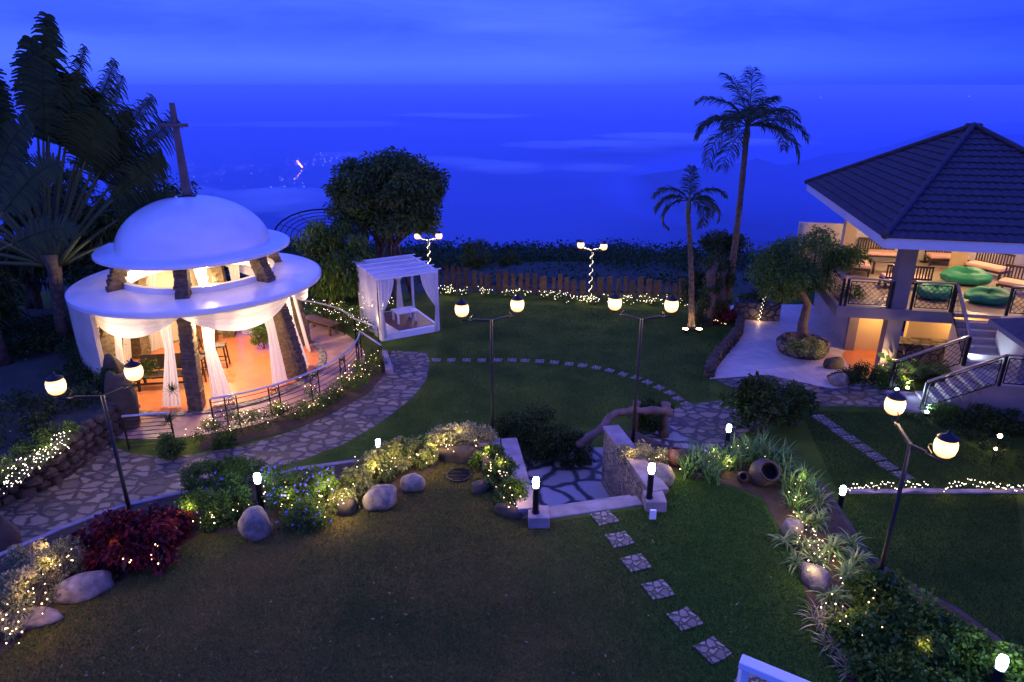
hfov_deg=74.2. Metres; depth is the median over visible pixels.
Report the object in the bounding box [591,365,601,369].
stepping stone
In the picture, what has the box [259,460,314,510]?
plumbago shrub
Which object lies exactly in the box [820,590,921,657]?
fairy lights
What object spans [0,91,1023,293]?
valley ground
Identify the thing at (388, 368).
exit kerb
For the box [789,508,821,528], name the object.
striped lily
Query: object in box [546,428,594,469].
dark bush
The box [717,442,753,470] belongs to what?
grass plant
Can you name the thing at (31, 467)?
fairy lights
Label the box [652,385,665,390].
stepping stone
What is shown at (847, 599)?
striped lily
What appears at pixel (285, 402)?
fairy lights
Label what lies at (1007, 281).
wooden daybed
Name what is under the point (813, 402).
dark bush
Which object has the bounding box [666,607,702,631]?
stepping stone
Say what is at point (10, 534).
boulder
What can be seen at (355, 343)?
terrace railing
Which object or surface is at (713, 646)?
stepping stone
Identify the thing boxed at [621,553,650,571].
stepping stone
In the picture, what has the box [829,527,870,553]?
striped lily
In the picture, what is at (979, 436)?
border plants
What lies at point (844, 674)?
dry grass tuft
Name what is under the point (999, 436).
path lamp
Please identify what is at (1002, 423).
stair shrub
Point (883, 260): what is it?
coffee table
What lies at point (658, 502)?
pillar block
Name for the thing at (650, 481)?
bollard light
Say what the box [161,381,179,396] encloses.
spiky plant
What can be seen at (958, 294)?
stair railing
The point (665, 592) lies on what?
stepping stone
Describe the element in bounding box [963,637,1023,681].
broad leaf bush
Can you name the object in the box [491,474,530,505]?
hedge shrub
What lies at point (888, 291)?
deck railing
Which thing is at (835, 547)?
striped lily
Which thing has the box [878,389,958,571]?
lamp post
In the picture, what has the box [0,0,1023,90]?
sky
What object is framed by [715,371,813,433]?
dark bush
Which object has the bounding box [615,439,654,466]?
flowering shrub
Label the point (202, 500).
hedge shrub
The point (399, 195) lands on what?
mango tree
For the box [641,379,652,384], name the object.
stepping stone
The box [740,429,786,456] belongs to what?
grass plant
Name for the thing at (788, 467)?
grass plant
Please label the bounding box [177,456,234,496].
hedge shrub
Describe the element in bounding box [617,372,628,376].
stepping stone
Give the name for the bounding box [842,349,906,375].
undercroft floor
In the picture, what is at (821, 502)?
striped lily
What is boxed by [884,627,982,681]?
broad leaf bush
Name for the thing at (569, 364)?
stepping stone
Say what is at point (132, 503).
coping wall
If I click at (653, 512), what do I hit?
outlet box
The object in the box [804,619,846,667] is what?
dry grass tuft
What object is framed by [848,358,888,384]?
stair shrub
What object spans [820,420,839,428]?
stepping stone
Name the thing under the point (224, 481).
plumbago shrub
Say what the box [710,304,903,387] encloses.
patio
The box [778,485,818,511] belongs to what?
grass plant
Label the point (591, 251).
lamp post
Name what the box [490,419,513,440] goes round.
dark bush
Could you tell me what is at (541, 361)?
stepping stone
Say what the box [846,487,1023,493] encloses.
edging
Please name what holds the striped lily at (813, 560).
on the planting bed at (771, 496)
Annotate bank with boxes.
[0,309,162,494]
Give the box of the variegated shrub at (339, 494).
[324,485,362,513]
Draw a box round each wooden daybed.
[849,259,870,276]
[857,237,896,257]
[878,264,934,288]
[923,250,969,265]
[964,252,1015,279]
[996,264,1023,289]
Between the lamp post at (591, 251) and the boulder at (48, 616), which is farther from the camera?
the lamp post at (591, 251)
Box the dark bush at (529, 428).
[494,397,574,466]
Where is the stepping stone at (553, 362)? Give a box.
[549,360,558,364]
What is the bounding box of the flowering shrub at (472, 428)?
[447,420,482,444]
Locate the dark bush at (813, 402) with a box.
[776,379,821,424]
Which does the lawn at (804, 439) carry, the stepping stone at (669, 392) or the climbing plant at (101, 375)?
the stepping stone at (669, 392)
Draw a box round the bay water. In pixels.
[9,96,485,103]
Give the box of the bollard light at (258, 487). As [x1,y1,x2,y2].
[254,473,265,507]
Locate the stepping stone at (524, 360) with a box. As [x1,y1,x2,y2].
[520,359,528,362]
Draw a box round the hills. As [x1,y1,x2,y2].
[612,130,1023,247]
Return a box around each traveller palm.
[0,11,182,347]
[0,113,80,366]
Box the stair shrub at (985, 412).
[948,403,1001,430]
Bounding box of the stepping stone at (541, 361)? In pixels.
[535,359,543,363]
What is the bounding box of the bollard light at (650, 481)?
[645,463,654,499]
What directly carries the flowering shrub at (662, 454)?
on the planting bed at (771, 496)
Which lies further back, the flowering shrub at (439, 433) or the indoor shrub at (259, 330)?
the indoor shrub at (259, 330)
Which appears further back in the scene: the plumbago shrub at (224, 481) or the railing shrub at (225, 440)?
the railing shrub at (225, 440)
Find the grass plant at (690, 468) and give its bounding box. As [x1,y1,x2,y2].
[675,447,713,480]
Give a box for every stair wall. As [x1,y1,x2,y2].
[477,438,532,518]
[601,425,668,501]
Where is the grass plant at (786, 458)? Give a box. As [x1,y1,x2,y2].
[764,437,799,466]
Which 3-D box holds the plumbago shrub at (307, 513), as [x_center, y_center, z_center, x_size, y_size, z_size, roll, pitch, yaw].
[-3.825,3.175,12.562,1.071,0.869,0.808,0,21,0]
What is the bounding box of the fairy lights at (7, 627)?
[0,551,72,643]
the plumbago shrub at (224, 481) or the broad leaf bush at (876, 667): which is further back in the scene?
the plumbago shrub at (224, 481)
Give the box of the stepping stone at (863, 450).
[852,443,872,452]
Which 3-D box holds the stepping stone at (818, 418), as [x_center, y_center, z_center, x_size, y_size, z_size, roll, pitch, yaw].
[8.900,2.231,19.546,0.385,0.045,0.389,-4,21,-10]
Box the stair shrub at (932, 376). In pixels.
[906,358,944,381]
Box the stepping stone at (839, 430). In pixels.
[830,428,848,435]
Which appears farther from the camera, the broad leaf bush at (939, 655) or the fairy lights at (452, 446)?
the fairy lights at (452, 446)
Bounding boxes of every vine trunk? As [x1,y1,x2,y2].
[695,254,725,326]
[716,259,737,321]
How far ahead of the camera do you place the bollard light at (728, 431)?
17.63 m
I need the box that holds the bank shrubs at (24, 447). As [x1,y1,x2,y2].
[0,420,83,484]
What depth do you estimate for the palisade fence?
30.50 m
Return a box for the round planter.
[776,332,830,359]
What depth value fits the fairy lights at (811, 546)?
11.72 m
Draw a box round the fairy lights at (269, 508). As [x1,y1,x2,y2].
[192,478,343,523]
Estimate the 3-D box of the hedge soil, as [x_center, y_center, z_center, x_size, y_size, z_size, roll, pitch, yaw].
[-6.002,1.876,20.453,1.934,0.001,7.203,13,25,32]
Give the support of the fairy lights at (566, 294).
attached to the fence hedge at (482, 290)
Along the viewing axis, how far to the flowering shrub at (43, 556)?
11.20 m
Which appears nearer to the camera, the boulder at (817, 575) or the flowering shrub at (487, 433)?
the boulder at (817, 575)
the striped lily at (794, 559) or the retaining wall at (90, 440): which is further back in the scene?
the retaining wall at (90, 440)
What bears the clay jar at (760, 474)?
on the planting bed at (771, 496)
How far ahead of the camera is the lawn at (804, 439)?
20.08 m
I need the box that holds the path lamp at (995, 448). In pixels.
[991,447,996,464]
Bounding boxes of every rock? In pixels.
[99,353,126,393]
[104,371,140,430]
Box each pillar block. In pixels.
[528,505,549,528]
[642,490,666,511]
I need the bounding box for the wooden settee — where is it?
[133,353,184,391]
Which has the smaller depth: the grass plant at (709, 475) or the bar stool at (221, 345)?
the grass plant at (709, 475)
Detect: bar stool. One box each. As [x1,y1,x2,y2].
[197,337,206,374]
[199,355,208,381]
[214,340,230,367]
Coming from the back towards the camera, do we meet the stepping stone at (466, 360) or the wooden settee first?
the stepping stone at (466, 360)
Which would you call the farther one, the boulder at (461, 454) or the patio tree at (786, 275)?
the patio tree at (786, 275)
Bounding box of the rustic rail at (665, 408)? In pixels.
[575,400,673,464]
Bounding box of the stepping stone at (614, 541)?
[605,531,633,547]
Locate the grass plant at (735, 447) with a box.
[720,432,761,460]
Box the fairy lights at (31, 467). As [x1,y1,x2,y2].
[1,431,69,493]
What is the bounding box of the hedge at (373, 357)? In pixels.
[189,348,387,444]
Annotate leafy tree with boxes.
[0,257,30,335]
[291,218,376,317]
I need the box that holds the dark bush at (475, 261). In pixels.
[458,239,491,272]
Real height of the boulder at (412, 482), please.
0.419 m
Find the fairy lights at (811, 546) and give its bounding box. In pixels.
[793,511,842,583]
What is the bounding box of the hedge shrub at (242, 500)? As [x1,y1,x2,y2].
[209,483,258,531]
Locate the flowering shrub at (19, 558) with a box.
[0,537,48,572]
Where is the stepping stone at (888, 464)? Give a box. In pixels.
[876,461,898,470]
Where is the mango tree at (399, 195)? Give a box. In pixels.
[320,145,450,302]
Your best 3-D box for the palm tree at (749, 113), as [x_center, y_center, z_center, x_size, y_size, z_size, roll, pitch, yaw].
[8.791,-5.411,26.099,3.747,9.681,3.720,-12,24,-30]
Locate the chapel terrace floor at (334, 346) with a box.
[116,324,364,438]
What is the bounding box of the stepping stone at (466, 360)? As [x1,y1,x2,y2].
[462,358,470,361]
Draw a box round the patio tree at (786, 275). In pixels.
[745,224,871,341]
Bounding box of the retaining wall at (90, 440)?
[0,386,140,506]
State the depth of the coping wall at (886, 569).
12.10 m
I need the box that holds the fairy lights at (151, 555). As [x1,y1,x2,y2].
[122,543,166,563]
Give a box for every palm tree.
[651,165,727,331]
[693,67,810,320]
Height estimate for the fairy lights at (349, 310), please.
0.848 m
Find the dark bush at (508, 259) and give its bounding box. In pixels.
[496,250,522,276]
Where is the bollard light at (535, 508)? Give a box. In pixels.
[532,477,539,514]
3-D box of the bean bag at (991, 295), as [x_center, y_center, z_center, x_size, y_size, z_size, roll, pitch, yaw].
[15.844,-1.528,22.547,1.488,0.505,1.079,0,21,0]
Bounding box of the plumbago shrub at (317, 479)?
[287,464,343,508]
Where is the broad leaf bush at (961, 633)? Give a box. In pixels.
[924,608,997,676]
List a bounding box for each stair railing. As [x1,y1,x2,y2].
[888,335,970,389]
[919,354,1023,409]
[950,284,971,365]
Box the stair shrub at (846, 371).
[826,366,862,386]
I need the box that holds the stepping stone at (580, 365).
[577,363,587,367]
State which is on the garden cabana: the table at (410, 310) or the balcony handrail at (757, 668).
the table at (410, 310)
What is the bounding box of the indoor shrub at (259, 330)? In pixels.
[247,323,268,348]
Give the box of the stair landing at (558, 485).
[523,426,705,505]
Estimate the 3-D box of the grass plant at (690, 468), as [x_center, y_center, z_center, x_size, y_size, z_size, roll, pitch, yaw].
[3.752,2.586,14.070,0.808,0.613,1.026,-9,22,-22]
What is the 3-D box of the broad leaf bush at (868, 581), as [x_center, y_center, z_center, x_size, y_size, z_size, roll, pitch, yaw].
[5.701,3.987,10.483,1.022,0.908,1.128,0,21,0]
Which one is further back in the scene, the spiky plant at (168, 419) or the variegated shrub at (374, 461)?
the spiky plant at (168, 419)
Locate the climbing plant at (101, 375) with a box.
[89,367,135,391]
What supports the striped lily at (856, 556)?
on the planting bed at (771, 496)
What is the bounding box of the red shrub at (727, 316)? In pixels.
[694,306,740,325]
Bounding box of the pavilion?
[795,122,1023,369]
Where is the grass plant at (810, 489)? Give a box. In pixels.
[796,474,838,503]
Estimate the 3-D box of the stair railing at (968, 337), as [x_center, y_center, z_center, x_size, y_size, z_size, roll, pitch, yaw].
[12.665,0.666,20.589,1.920,1.945,0.075,4,21,11]
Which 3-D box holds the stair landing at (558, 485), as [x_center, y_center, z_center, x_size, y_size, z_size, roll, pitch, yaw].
[2.580,3.546,16.041,5.159,0.001,6.514,0,21,0]
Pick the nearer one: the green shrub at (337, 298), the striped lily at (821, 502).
the striped lily at (821, 502)
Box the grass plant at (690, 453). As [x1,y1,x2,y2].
[677,435,709,461]
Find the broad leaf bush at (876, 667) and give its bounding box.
[841,634,929,681]
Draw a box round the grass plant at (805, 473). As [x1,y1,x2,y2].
[787,461,825,489]
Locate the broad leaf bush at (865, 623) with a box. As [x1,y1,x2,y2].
[823,603,902,657]
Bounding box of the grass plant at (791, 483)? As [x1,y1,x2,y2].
[765,461,812,495]
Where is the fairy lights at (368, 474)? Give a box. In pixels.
[328,454,426,504]
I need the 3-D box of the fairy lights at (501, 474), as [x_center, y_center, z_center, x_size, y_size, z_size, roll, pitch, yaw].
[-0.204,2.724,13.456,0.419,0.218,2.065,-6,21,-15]
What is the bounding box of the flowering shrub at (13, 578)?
[0,563,61,611]
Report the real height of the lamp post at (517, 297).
3.520 m
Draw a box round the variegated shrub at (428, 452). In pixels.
[405,434,440,469]
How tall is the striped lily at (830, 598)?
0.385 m
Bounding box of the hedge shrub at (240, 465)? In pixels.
[215,453,267,489]
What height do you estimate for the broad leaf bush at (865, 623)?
0.779 m
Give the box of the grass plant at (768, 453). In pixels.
[750,437,801,465]
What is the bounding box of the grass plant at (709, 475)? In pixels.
[697,452,729,485]
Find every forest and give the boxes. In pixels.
[2,239,794,287]
[8,235,760,253]
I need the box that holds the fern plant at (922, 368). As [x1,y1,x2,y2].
[892,359,951,378]
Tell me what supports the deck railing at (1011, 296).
on the pavilion
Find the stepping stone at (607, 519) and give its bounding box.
[590,510,618,525]
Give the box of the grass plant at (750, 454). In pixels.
[734,435,781,466]
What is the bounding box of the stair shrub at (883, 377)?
[873,367,913,388]
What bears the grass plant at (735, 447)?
on the planting bed at (771, 496)
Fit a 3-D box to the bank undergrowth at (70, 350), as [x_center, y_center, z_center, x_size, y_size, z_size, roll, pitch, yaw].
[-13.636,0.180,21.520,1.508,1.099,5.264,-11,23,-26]
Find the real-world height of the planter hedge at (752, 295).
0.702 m
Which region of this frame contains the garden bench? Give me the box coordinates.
[305,314,339,335]
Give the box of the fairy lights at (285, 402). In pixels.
[185,353,378,436]
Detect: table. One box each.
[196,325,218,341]
[391,306,417,323]
[869,257,895,273]
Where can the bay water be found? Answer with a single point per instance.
(169, 99)
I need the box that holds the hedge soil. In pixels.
[199,363,385,449]
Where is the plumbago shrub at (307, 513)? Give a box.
[276,493,335,535]
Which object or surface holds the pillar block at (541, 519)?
on the lawn at (61, 608)
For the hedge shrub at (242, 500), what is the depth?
12.72 m
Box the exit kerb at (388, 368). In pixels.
[382,350,393,373]
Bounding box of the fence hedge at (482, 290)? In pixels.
[439,285,685,306]
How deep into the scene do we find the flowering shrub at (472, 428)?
15.12 m
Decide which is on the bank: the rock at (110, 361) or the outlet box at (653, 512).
the rock at (110, 361)
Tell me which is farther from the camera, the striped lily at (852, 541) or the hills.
the hills
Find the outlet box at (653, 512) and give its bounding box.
[649,509,656,518]
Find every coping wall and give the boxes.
[0,437,445,555]
[635,430,1010,647]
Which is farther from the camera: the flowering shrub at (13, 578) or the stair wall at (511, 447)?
the stair wall at (511, 447)
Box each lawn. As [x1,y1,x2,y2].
[0,435,846,681]
[2,291,1023,646]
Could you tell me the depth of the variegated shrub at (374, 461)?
13.97 m
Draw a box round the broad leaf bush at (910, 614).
[862,584,950,647]
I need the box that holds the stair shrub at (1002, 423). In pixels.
[982,408,1023,436]
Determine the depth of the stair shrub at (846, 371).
21.76 m
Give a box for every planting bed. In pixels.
[0,438,527,654]
[623,430,1002,681]
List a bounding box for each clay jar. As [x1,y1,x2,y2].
[737,471,748,482]
[749,458,780,487]
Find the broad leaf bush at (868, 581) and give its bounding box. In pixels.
[844,563,914,611]
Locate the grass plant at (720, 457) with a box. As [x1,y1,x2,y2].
[706,439,743,471]
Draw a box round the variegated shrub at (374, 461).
[351,448,396,484]
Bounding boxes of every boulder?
[0,514,22,551]
[0,606,63,631]
[51,570,113,603]
[237,506,272,541]
[336,496,356,516]
[362,484,396,511]
[400,473,425,491]
[437,444,482,463]
[471,479,489,494]
[481,454,493,473]
[494,502,523,519]
[654,463,674,486]
[781,518,803,536]
[801,562,830,593]
[823,357,844,368]
[828,373,849,386]
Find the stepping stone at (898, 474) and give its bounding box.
[890,470,914,479]
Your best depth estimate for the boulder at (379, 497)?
12.98 m
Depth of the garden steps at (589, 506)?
13.21 m
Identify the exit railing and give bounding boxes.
[354,318,379,350]
[360,331,382,372]
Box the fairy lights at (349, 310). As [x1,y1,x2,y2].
[304,300,370,329]
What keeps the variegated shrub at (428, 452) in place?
on the planting bed at (195, 530)
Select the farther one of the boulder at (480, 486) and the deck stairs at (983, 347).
the deck stairs at (983, 347)
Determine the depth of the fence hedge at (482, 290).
30.07 m
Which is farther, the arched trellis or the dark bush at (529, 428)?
the arched trellis
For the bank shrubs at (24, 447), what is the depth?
15.91 m
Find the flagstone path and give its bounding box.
[0,350,429,541]
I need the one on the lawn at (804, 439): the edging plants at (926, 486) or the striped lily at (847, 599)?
the edging plants at (926, 486)
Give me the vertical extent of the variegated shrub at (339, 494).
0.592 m
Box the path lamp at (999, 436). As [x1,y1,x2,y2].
[996,434,1002,450]
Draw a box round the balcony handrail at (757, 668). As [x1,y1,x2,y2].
[737,654,809,681]
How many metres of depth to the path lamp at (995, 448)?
17.08 m
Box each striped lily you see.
[768,528,801,551]
[779,548,805,574]
[783,531,820,558]
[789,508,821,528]
[796,505,833,536]
[796,544,830,571]
[804,485,841,513]
[805,584,849,611]
[810,534,855,562]
[822,582,860,610]
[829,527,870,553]
[831,550,866,589]
[839,543,877,565]
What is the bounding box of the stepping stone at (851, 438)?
[840,435,860,443]
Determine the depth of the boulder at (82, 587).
10.80 m
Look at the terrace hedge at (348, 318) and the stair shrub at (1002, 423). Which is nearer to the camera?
the stair shrub at (1002, 423)
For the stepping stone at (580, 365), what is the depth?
23.17 m
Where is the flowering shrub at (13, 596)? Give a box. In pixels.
[0,588,33,639]
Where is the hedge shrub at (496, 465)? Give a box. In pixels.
[482,453,519,491]
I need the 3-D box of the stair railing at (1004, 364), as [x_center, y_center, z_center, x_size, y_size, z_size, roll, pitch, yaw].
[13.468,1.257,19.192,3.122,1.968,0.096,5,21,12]
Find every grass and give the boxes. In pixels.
[326,300,723,455]
[804,409,1023,647]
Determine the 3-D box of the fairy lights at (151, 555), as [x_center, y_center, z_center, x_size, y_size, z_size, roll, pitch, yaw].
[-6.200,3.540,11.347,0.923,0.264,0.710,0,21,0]
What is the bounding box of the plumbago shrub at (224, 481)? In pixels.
[199,467,248,495]
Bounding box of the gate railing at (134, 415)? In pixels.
[121,412,174,449]
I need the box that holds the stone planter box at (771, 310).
[733,298,781,321]
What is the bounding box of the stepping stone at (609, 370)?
[604,368,615,372]
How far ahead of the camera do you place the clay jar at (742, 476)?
13.94 m
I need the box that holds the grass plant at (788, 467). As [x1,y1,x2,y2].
[764,449,803,482]
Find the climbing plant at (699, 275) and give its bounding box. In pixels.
[678,269,706,312]
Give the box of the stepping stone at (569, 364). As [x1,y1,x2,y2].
[564,362,573,365]
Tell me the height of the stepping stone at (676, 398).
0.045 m
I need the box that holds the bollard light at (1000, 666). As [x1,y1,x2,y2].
[990,654,1008,681]
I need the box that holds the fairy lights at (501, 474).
[483,454,520,507]
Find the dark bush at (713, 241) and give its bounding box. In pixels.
[696,228,753,259]
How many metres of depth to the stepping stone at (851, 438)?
18.33 m
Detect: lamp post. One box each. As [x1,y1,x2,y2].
[45,358,140,510]
[416,230,440,264]
[455,293,522,429]
[578,240,606,302]
[609,291,677,444]
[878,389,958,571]
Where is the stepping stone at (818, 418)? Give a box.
[811,414,829,421]
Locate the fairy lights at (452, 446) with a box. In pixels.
[434,439,483,455]
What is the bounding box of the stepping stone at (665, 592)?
[641,579,673,599]
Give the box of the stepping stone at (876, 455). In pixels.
[864,452,886,460]
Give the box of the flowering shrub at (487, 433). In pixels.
[465,423,497,449]
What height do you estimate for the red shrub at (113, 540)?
1.224 m
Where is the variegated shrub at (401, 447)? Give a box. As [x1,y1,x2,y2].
[374,436,417,474]
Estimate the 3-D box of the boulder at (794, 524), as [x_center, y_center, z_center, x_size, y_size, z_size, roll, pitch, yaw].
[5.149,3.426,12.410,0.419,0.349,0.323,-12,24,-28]
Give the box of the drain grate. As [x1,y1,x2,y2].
[446,467,470,481]
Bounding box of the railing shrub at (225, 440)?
[209,432,237,450]
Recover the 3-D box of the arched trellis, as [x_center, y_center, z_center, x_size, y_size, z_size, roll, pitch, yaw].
[-8.300,-4.017,30.553,4.870,3.911,0.070,0,21,0]
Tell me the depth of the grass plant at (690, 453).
14.66 m
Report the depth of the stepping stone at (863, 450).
17.93 m
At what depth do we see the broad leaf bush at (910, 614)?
9.74 m
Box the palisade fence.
[438,266,688,301]
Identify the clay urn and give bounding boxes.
[667,446,684,465]
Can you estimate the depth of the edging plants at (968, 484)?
16.17 m
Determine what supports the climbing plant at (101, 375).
on the bank
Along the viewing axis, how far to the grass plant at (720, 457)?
14.42 m
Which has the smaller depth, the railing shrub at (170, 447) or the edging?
the edging
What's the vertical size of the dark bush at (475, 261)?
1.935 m
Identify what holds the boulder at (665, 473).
on the planting bed at (771, 496)
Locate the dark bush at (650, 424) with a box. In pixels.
[627,395,675,433]
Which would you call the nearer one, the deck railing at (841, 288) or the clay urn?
the clay urn
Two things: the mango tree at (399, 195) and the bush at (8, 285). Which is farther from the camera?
the mango tree at (399, 195)
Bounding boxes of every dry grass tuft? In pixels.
[793,597,834,636]
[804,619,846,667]
[825,648,865,681]
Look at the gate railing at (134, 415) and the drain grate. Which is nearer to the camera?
the drain grate
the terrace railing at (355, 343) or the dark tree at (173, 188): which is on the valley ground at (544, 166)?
the dark tree at (173, 188)
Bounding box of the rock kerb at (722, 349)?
[703,308,744,377]
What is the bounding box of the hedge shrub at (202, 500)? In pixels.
[173,486,232,531]
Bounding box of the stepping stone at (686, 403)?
[679,401,693,406]
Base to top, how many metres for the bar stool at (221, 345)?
1.185 m
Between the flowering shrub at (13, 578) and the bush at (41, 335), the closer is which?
the flowering shrub at (13, 578)
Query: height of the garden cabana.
2.520 m
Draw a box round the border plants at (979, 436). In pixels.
[908,403,1023,468]
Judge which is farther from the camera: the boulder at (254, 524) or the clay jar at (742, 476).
the clay jar at (742, 476)
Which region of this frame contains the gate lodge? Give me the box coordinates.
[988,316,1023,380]
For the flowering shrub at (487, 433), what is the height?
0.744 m
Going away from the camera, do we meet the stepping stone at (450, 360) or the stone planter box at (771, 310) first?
the stepping stone at (450, 360)
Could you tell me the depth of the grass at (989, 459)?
15.38 m
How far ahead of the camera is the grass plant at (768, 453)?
14.36 m
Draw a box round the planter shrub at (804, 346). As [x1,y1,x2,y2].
[783,336,827,356]
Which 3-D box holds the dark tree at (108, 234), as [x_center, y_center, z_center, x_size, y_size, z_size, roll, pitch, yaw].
[-15.755,-3.086,26.921,4.899,4.792,3.650,0,21,0]
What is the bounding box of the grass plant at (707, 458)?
[679,438,726,473]
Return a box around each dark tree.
[0,149,135,308]
[64,203,123,281]
[97,173,202,213]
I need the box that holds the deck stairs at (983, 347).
[885,319,1023,420]
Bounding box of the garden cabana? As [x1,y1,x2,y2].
[352,254,440,340]
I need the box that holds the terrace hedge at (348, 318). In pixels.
[308,299,375,335]
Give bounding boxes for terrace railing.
[209,330,361,430]
[301,300,355,340]
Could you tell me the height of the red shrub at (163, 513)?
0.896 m
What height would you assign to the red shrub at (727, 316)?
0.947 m
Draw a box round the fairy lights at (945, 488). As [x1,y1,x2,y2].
[849,478,1023,491]
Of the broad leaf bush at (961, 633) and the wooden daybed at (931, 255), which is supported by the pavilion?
the wooden daybed at (931, 255)
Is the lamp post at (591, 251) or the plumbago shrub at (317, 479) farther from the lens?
the lamp post at (591, 251)
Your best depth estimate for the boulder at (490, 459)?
14.28 m
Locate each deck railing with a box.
[802,234,845,305]
[843,277,895,308]
[909,281,956,311]
[1004,286,1023,315]
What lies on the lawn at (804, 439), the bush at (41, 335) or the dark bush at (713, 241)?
the dark bush at (713, 241)
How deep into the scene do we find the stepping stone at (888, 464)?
17.07 m
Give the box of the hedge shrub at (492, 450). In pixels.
[468,442,505,469]
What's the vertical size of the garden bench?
0.462 m
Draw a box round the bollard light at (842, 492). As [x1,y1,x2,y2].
[838,485,845,508]
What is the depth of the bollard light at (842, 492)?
14.74 m
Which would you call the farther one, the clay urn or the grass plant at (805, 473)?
the clay urn
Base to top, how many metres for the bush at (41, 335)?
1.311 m
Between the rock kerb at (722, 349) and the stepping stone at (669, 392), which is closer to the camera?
the stepping stone at (669, 392)
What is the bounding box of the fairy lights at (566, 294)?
[440,284,687,304]
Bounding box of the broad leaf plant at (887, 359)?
[877,350,919,388]
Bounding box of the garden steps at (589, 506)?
[549,495,642,518]
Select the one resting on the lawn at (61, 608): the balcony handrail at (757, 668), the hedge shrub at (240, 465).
the balcony handrail at (757, 668)
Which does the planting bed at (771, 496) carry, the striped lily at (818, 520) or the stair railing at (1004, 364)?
the striped lily at (818, 520)
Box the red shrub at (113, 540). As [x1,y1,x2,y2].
[70,504,183,581]
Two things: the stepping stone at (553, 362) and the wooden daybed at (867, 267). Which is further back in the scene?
the wooden daybed at (867, 267)
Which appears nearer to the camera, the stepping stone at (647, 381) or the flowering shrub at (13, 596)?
the flowering shrub at (13, 596)
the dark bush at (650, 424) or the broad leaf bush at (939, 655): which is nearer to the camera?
the broad leaf bush at (939, 655)
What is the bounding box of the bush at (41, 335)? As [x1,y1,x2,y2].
[1,308,126,363]
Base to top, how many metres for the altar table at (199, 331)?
0.840 m
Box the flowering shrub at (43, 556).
[26,535,85,589]
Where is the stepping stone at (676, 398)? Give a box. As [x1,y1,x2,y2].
[671,396,684,401]
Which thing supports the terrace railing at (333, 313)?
on the chapel terrace floor at (334, 346)
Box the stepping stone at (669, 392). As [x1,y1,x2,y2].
[663,390,676,395]
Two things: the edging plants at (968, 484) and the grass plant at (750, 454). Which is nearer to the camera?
the grass plant at (750, 454)
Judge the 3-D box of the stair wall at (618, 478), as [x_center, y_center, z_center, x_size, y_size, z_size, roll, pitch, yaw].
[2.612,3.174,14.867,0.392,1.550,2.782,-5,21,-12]
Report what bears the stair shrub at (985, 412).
on the lawn at (804, 439)
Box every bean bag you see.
[916,281,953,299]
[939,266,992,284]
[963,286,1015,304]
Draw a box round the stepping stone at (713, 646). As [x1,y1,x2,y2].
[693,636,731,664]
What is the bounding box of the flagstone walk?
[669,375,904,452]
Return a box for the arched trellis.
[274,208,357,238]
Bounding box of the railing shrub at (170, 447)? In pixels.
[153,430,187,461]
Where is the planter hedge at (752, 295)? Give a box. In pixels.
[737,287,782,303]
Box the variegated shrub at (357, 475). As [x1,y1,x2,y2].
[336,463,375,497]
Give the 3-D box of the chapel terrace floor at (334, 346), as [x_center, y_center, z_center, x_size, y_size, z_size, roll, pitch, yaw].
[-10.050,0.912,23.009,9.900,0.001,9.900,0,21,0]
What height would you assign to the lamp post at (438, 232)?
2.820 m
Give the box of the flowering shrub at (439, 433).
[425,423,462,447]
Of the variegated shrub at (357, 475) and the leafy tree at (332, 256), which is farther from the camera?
the leafy tree at (332, 256)
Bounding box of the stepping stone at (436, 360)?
[432,358,440,361]
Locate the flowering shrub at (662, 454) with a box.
[644,446,669,464]
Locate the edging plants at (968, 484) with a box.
[962,478,1019,488]
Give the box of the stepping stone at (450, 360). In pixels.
[447,358,455,362]
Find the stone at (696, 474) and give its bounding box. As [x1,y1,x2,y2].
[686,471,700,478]
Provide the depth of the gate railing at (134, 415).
17.67 m
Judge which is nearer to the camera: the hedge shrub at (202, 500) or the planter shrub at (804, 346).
the hedge shrub at (202, 500)
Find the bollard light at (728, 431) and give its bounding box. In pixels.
[723,424,731,451]
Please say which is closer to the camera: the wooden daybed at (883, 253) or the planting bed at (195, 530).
the planting bed at (195, 530)
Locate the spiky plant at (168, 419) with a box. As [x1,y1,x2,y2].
[158,411,179,429]
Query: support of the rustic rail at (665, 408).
on the stair landing at (558, 485)
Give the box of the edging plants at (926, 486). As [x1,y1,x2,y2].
[846,478,935,490]
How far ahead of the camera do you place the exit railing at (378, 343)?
22.81 m
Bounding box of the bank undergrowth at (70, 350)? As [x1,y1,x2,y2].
[55,331,92,382]
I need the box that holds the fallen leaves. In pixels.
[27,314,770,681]
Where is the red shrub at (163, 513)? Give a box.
[141,499,195,546]
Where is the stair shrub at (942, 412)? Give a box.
[926,400,963,425]
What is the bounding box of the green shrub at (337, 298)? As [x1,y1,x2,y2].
[315,293,357,302]

